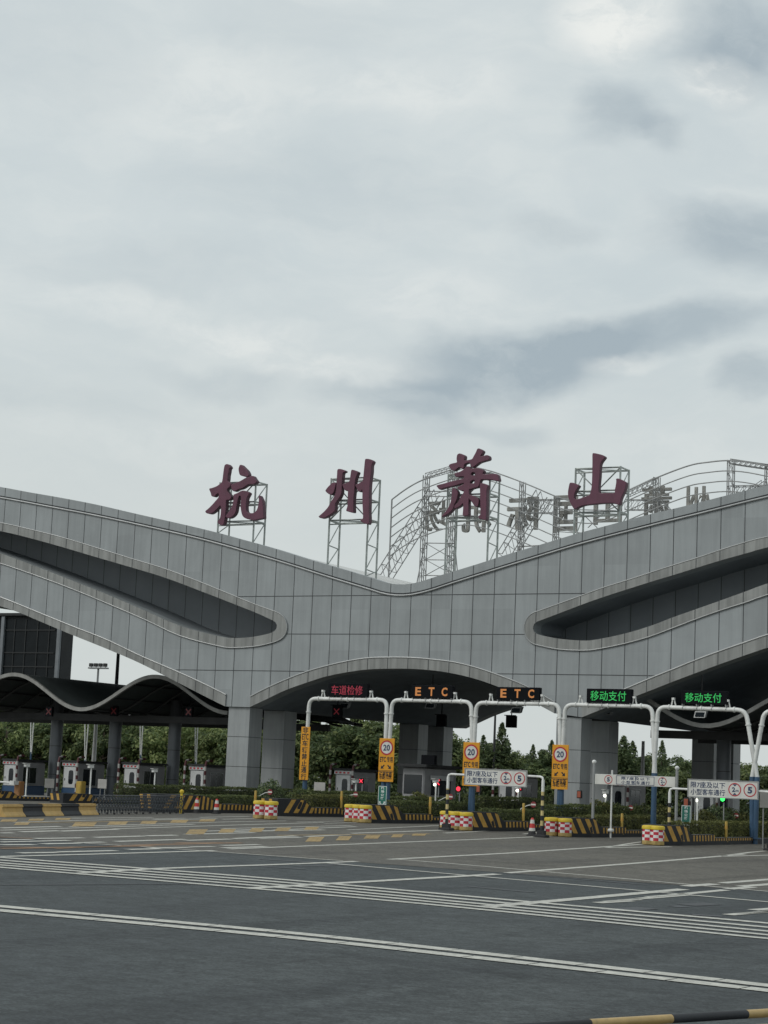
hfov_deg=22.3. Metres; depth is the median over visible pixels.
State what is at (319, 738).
tree
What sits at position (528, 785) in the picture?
side window
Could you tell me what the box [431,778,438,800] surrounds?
camera post
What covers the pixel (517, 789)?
camera post
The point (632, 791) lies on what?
side window
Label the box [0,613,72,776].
dark building
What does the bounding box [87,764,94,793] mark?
camera post
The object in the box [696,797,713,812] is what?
door
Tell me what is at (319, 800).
hedge
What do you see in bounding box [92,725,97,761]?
white pole
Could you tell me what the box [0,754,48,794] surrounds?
toll booth
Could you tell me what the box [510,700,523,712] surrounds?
floodlight
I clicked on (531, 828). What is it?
traffic cone
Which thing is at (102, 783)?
notice board
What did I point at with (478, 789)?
warning lamp
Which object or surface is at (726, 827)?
bollard
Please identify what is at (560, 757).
lane sign
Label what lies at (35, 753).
tree
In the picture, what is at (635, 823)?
hedge
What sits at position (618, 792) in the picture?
door
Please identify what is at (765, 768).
tree
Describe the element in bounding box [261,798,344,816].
toll island
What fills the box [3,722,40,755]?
tree
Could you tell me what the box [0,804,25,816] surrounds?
concrete barrier
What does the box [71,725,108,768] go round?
tree
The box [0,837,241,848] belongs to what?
faded orange marking
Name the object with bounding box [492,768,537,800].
toll booth
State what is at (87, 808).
concrete barrier
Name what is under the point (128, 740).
tree
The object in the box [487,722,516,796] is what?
conifer tree
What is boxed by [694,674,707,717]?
floodlight
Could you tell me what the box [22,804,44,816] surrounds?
concrete barrier
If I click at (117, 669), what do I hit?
dark pole
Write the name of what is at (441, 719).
lane signal
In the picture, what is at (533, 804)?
disc sign
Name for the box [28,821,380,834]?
yellow marking
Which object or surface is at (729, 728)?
wave roof
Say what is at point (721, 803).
side window
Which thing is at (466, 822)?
crash barrel
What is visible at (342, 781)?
door
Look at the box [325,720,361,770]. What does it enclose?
tree
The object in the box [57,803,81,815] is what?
concrete barrier
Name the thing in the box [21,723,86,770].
tree
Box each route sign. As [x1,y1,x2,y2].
[378,786,386,804]
[681,805,690,827]
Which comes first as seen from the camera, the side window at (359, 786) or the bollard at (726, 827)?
the bollard at (726, 827)
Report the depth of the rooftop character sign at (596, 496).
108.84 m
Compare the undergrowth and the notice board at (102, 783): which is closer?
the notice board at (102, 783)
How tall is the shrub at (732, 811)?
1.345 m
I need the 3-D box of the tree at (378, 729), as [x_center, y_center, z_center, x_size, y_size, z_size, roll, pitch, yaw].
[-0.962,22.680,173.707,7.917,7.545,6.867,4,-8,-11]
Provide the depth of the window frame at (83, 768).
129.54 m
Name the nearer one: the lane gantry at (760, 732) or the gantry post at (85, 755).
the lane gantry at (760, 732)
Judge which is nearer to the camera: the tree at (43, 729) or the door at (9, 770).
the door at (9, 770)
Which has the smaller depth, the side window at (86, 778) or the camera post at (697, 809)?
the camera post at (697, 809)
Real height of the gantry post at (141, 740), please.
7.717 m
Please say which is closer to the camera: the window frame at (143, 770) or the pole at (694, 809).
the pole at (694, 809)
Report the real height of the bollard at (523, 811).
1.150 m
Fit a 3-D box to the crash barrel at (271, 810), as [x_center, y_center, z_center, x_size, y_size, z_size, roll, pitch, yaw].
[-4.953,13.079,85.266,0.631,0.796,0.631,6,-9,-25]
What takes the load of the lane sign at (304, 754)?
attached to the lane gantry at (348, 692)
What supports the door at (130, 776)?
in the toll booth at (138, 772)
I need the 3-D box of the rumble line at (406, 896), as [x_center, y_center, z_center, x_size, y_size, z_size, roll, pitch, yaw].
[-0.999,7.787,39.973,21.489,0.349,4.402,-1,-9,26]
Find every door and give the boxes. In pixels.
[3,765,15,785]
[63,766,75,787]
[124,768,136,786]
[190,770,203,789]
[336,775,350,794]
[499,786,514,800]
[612,787,624,804]
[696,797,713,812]
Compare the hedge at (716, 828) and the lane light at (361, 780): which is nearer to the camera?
the hedge at (716, 828)
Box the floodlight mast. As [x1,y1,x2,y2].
[88,663,108,681]
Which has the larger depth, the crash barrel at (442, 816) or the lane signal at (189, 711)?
the lane signal at (189, 711)
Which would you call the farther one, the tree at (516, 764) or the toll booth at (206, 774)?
the tree at (516, 764)
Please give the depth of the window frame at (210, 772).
124.61 m
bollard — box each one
[340,791,342,814]
[429,797,431,820]
[522,803,524,828]
[621,813,623,826]
[725,821,727,841]
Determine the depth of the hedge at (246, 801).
94.70 m
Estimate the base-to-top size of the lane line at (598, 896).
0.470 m
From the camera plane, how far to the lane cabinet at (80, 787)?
120.87 m
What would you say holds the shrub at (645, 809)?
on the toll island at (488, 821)
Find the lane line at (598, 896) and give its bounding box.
[1,825,767,906]
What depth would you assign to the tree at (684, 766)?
167.82 m
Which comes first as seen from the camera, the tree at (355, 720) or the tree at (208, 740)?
the tree at (208, 740)
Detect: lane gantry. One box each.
[302,683,388,788]
[385,685,473,810]
[471,687,561,810]
[560,688,657,823]
[651,691,760,843]
[749,710,767,836]
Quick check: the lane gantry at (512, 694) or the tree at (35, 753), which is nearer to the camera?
the lane gantry at (512, 694)
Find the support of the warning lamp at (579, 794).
on the plaza pavement
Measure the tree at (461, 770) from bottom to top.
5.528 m
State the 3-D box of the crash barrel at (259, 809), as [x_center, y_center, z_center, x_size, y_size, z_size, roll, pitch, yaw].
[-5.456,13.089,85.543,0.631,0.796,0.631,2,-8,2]
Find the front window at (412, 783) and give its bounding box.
[404,774,421,793]
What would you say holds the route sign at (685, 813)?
on the toll island at (678, 835)
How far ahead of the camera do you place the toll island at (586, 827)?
85.86 m
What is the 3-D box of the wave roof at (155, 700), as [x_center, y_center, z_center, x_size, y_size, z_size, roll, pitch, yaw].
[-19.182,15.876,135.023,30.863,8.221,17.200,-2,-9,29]
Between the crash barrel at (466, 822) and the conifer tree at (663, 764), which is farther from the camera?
the conifer tree at (663, 764)
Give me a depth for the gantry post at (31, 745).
170.78 m
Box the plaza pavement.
[0,793,767,890]
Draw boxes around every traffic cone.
[192,798,200,812]
[211,799,220,813]
[526,818,535,835]
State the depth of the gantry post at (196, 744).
162.45 m
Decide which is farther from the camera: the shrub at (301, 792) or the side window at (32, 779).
the side window at (32, 779)
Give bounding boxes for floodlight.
[340,701,351,708]
[425,675,436,708]
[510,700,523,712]
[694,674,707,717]
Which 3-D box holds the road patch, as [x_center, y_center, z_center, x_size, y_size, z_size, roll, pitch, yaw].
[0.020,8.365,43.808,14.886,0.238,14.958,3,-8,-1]
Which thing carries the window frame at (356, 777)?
in the toll booth at (344, 777)
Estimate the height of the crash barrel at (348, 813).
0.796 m
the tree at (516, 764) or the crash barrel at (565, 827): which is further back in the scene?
the tree at (516, 764)
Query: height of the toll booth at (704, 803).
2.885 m
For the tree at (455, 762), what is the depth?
168.36 m
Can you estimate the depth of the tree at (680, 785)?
156.67 m
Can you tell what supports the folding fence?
on the plaza pavement
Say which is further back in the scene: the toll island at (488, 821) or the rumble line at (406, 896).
the toll island at (488, 821)
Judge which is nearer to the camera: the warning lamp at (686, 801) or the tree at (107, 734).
the warning lamp at (686, 801)
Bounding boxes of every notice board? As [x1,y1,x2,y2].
[44,778,54,795]
[98,779,106,796]
[314,782,325,790]
[760,790,767,847]
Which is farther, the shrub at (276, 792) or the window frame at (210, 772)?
the window frame at (210, 772)
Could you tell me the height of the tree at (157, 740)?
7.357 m
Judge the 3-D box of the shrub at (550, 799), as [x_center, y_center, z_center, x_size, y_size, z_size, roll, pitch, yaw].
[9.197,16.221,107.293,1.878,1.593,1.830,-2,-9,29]
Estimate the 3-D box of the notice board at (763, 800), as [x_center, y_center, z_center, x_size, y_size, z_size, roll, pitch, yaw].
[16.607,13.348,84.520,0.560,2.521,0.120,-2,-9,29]
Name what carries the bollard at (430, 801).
on the toll island at (387, 814)
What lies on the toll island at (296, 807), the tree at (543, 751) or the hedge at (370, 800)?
the hedge at (370, 800)
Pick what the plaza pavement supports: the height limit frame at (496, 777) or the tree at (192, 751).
the height limit frame at (496, 777)
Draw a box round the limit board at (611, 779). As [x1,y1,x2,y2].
[591,760,678,837]
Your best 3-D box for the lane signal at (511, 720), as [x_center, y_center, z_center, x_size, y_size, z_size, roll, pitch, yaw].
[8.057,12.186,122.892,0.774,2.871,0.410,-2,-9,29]
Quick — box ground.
[0,770,767,1023]
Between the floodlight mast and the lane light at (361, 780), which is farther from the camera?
the floodlight mast
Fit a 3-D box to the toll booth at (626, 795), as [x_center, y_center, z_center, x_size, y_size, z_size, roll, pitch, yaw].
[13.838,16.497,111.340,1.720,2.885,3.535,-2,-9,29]
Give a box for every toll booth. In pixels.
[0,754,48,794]
[55,755,107,797]
[116,757,167,791]
[183,759,225,789]
[328,763,377,794]
[396,755,462,800]
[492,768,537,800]
[612,785,645,805]
[688,797,732,812]
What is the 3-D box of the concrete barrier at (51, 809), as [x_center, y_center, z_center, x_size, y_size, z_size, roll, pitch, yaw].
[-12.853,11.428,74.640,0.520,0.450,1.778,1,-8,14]
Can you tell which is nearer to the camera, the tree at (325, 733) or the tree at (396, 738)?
the tree at (396, 738)
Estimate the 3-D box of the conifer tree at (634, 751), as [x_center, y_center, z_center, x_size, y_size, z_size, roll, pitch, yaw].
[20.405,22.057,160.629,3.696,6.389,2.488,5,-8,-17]
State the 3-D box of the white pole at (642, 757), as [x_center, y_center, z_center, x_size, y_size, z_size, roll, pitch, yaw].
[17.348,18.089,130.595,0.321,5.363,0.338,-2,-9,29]
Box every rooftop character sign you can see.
[205,464,267,544]
[319,459,380,578]
[437,448,500,573]
[568,453,629,534]
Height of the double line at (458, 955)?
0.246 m
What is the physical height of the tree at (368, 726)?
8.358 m
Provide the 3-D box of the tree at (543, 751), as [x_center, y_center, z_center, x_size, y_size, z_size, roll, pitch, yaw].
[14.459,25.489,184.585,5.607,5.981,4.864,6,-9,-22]
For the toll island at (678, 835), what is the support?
on the plaza pavement
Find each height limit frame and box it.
[438,768,549,837]
[668,779,767,850]
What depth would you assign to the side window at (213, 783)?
124.59 m
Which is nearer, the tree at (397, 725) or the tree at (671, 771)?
the tree at (671, 771)
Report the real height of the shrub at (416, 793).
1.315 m
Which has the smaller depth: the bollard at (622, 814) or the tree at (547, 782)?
the bollard at (622, 814)
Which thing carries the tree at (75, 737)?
on the ground
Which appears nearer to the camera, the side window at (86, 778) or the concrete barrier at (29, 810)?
the concrete barrier at (29, 810)
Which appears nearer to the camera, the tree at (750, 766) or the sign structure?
the sign structure
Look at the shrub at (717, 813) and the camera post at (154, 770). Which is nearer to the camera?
the shrub at (717, 813)
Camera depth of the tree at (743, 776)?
157.66 m
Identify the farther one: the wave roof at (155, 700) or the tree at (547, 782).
the tree at (547, 782)
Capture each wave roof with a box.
[0,673,362,796]
[647,698,767,779]
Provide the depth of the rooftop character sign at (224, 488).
120.34 m
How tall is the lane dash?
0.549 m
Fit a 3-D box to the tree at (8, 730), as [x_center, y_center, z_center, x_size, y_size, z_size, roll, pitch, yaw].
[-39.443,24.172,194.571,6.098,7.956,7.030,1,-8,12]
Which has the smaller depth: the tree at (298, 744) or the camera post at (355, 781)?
the camera post at (355, 781)
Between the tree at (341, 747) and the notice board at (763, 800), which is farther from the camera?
the tree at (341, 747)
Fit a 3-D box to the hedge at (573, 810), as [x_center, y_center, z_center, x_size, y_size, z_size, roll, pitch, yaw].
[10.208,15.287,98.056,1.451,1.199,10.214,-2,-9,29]
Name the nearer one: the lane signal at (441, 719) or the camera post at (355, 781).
the camera post at (355, 781)
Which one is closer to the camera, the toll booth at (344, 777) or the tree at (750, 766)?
the toll booth at (344, 777)
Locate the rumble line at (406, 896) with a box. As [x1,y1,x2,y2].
[0,857,767,938]
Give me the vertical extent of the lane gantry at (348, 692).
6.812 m
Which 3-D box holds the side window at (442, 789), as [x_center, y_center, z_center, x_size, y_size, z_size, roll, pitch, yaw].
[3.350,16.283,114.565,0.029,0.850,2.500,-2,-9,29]
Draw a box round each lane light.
[359,778,363,791]
[437,779,440,796]
[456,786,460,800]
[720,798,725,819]
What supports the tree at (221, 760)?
on the ground
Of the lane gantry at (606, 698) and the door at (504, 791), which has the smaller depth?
the lane gantry at (606, 698)
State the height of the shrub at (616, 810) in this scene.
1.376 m
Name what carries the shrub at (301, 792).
on the toll island at (206, 804)
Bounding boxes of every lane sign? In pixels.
[299,727,310,779]
[378,738,394,781]
[462,742,479,785]
[551,745,568,789]
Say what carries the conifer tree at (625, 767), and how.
on the ground
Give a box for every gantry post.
[30,723,33,759]
[84,724,88,760]
[140,726,142,762]
[195,727,197,763]
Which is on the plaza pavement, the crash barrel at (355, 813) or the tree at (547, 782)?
the crash barrel at (355, 813)
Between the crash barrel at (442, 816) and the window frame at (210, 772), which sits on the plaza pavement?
the crash barrel at (442, 816)
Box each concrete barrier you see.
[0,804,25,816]
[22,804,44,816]
[42,804,63,815]
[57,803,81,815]
[75,803,98,814]
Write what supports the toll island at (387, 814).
on the plaza pavement
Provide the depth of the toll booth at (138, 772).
126.53 m
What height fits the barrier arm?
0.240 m
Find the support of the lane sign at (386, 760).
attached to the lane gantry at (348, 692)
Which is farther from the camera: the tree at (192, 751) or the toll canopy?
the tree at (192, 751)
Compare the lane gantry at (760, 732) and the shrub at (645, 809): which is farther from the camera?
the shrub at (645, 809)
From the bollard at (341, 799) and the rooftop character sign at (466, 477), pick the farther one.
the rooftop character sign at (466, 477)
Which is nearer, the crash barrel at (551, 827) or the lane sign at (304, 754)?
the crash barrel at (551, 827)
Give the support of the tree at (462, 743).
on the ground
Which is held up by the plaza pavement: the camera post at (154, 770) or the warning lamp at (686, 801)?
the warning lamp at (686, 801)
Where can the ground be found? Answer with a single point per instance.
(58, 970)
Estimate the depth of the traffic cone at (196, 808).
89.83 m
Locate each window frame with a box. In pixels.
[22,767,36,783]
[82,768,96,786]
[143,770,156,784]
[209,772,223,789]
[356,777,368,791]
[521,783,531,800]
[630,789,640,804]
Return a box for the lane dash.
[0,816,767,914]
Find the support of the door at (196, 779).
in the toll booth at (206, 774)
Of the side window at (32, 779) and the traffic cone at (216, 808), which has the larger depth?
the side window at (32, 779)
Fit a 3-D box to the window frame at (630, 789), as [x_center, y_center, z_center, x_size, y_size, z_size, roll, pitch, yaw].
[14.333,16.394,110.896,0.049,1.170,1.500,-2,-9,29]
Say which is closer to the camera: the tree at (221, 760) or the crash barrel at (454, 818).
the crash barrel at (454, 818)
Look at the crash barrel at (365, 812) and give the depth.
87.91 m
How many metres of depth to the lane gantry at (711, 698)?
91.46 m
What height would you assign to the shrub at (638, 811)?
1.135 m
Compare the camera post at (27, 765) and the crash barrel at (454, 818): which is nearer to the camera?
the crash barrel at (454, 818)
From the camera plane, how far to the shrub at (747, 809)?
107.32 m
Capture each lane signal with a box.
[45,697,53,716]
[110,686,118,715]
[185,696,193,716]
[332,701,342,717]
[435,703,446,726]
[504,705,516,727]
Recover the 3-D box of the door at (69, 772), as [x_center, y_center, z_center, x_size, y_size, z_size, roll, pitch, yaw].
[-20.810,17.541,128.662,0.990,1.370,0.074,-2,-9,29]
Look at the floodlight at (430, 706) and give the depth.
116.35 m
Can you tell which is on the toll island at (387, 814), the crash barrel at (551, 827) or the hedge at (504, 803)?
the hedge at (504, 803)
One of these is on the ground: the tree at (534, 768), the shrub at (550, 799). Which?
the tree at (534, 768)
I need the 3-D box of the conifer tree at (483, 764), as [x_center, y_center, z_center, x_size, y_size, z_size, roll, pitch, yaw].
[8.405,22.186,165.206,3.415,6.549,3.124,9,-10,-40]
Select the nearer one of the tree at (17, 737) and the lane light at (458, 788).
the lane light at (458, 788)
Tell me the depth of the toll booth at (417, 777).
113.27 m
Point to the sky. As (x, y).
(294, 243)
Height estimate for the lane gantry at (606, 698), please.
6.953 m
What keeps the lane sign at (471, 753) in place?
attached to the lane gantry at (444, 694)
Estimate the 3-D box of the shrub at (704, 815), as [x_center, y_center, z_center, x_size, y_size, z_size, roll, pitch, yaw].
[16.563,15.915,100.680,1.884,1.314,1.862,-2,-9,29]
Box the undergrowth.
[0,754,767,816]
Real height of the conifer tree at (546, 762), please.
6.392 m
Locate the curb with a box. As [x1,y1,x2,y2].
[511,1008,767,1023]
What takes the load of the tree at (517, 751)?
on the ground
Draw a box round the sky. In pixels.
[0,0,767,769]
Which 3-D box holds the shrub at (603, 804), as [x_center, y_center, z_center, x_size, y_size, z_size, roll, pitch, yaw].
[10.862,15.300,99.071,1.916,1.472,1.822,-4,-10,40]
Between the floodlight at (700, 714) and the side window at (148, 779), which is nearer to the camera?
the floodlight at (700, 714)
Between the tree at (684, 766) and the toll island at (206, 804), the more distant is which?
the tree at (684, 766)
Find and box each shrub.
[257,778,290,799]
[286,785,314,798]
[408,790,428,801]
[540,793,553,807]
[584,798,613,818]
[601,800,625,818]
[627,806,645,818]
[634,803,657,817]
[650,803,674,824]
[692,808,718,824]
[700,804,732,824]
[719,806,741,824]
[733,812,749,820]
[739,805,767,826]
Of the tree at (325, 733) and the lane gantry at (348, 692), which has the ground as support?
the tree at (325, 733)
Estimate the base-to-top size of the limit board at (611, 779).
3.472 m
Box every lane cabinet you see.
[14,781,23,795]
[76,781,85,793]
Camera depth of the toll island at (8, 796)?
112.12 m
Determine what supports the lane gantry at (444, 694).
on the plaza pavement
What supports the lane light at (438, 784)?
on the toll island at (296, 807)
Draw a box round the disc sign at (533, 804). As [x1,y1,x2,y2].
[520,802,535,809]
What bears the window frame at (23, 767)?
in the toll booth at (15, 769)
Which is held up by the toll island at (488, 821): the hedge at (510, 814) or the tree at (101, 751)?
the hedge at (510, 814)
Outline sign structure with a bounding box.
[377,458,767,582]
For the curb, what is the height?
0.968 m
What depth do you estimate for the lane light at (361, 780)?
114.75 m
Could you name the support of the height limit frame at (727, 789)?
on the plaza pavement
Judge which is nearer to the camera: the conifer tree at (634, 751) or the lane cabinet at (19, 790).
the lane cabinet at (19, 790)
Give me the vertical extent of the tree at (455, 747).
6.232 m
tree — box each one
[0,722,31,789]
[0,725,18,745]
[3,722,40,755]
[6,723,47,762]
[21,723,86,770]
[32,724,107,764]
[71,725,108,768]
[92,725,151,788]
[120,725,167,763]
[129,726,200,771]
[180,727,227,776]
[190,728,227,764]
[209,730,262,764]
[259,718,319,775]
[261,720,328,788]
[308,732,350,793]
[315,725,378,769]
[316,719,363,734]
[320,726,333,766]
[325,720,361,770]
[339,724,398,791]
[348,720,398,765]
[372,721,399,733]
[375,729,398,783]
[394,735,462,778]
[452,739,462,793]
[456,738,464,749]
[458,748,512,778]
[475,734,503,798]
[485,755,524,791]
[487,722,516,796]
[511,750,535,761]
[519,749,547,801]
[521,744,537,767]
[524,762,551,794]
[536,767,553,792]
[538,739,553,800]
[617,735,659,804]
[628,740,651,775]
[646,752,659,772]
[647,765,688,801]
[651,740,670,803]
[657,755,691,809]
[659,771,690,797]
[675,760,691,778]
[740,762,762,775]
[740,768,766,804]
[741,763,767,775]
[759,770,767,796]
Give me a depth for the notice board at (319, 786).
116.05 m
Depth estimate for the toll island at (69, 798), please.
108.80 m
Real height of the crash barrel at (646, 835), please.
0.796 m
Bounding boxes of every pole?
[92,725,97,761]
[115,653,119,683]
[491,716,495,795]
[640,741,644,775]
[691,797,695,824]
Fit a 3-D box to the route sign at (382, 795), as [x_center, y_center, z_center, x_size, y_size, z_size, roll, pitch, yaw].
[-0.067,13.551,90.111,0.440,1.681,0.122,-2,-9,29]
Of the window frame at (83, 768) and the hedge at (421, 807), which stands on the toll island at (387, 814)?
the hedge at (421, 807)
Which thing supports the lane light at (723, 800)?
on the plaza pavement
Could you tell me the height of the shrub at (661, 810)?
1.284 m
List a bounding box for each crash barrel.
[253,800,264,818]
[264,801,278,819]
[344,804,352,821]
[352,804,359,821]
[359,805,371,822]
[440,811,449,826]
[449,811,459,829]
[459,812,472,830]
[544,817,557,835]
[558,818,572,836]
[642,825,654,844]
[651,826,664,845]
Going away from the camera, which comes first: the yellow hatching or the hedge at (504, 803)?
the yellow hatching
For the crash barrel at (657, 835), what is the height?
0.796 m
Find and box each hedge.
[112,783,294,804]
[175,793,292,805]
[291,793,347,810]
[307,789,401,798]
[331,794,455,808]
[387,799,480,816]
[463,795,546,813]
[478,807,553,823]
[535,803,634,818]
[574,813,666,829]
[661,819,767,837]
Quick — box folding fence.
[92,789,183,814]
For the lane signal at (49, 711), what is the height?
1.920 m
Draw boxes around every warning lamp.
[476,785,481,799]
[577,790,581,803]
[683,798,689,805]
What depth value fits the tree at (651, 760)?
168.56 m
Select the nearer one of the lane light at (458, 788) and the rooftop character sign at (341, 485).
the lane light at (458, 788)
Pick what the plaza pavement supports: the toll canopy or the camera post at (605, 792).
the toll canopy
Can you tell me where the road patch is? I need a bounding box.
[0,859,722,916]
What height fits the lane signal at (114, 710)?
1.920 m
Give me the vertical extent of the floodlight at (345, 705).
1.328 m
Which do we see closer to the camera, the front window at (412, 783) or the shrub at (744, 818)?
the shrub at (744, 818)
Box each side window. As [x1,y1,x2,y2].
[23,768,35,783]
[83,769,95,785]
[144,771,156,784]
[210,773,222,789]
[357,778,367,794]
[431,781,450,795]
[522,784,530,797]
[631,790,639,805]
[720,798,727,811]
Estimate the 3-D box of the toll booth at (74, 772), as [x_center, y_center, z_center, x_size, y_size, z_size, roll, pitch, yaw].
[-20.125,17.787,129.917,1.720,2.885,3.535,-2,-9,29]
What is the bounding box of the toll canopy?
[0,485,767,815]
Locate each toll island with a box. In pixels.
[0,791,101,800]
[50,793,117,803]
[139,793,253,813]
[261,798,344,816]
[359,804,439,823]
[458,811,544,830]
[556,817,640,836]
[641,824,767,845]
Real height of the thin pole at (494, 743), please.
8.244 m
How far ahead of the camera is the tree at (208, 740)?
179.02 m
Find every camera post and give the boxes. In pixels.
[24,763,30,795]
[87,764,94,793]
[150,768,157,783]
[352,779,358,789]
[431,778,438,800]
[515,787,520,800]
[601,789,608,801]
[694,797,699,823]
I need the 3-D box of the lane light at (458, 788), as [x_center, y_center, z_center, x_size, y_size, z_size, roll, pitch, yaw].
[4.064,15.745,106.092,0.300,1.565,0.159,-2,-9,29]
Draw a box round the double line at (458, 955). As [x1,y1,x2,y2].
[0,905,767,991]
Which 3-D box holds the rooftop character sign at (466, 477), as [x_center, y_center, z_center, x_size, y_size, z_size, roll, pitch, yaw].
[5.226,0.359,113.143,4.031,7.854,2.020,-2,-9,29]
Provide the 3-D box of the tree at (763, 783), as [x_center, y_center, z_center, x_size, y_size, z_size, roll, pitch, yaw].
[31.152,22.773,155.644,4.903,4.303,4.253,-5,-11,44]
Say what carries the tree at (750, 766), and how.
on the ground
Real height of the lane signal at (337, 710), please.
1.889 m
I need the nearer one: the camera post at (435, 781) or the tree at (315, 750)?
the camera post at (435, 781)
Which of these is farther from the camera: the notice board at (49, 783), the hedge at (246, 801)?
the notice board at (49, 783)
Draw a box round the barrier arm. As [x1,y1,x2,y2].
[0,781,18,784]
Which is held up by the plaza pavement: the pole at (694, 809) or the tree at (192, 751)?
the pole at (694, 809)
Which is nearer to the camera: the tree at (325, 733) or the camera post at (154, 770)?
the camera post at (154, 770)
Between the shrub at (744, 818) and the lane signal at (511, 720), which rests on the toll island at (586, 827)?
the shrub at (744, 818)
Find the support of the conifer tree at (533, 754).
on the ground
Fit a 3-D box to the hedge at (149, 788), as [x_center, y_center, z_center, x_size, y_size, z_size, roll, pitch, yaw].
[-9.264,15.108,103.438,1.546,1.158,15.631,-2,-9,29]
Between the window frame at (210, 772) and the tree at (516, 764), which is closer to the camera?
the window frame at (210, 772)
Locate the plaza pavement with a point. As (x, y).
(713, 870)
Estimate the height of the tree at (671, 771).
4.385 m
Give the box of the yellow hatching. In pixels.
[0,818,426,841]
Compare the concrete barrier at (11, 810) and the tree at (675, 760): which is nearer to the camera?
the concrete barrier at (11, 810)
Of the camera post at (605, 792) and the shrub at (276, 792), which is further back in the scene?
the camera post at (605, 792)

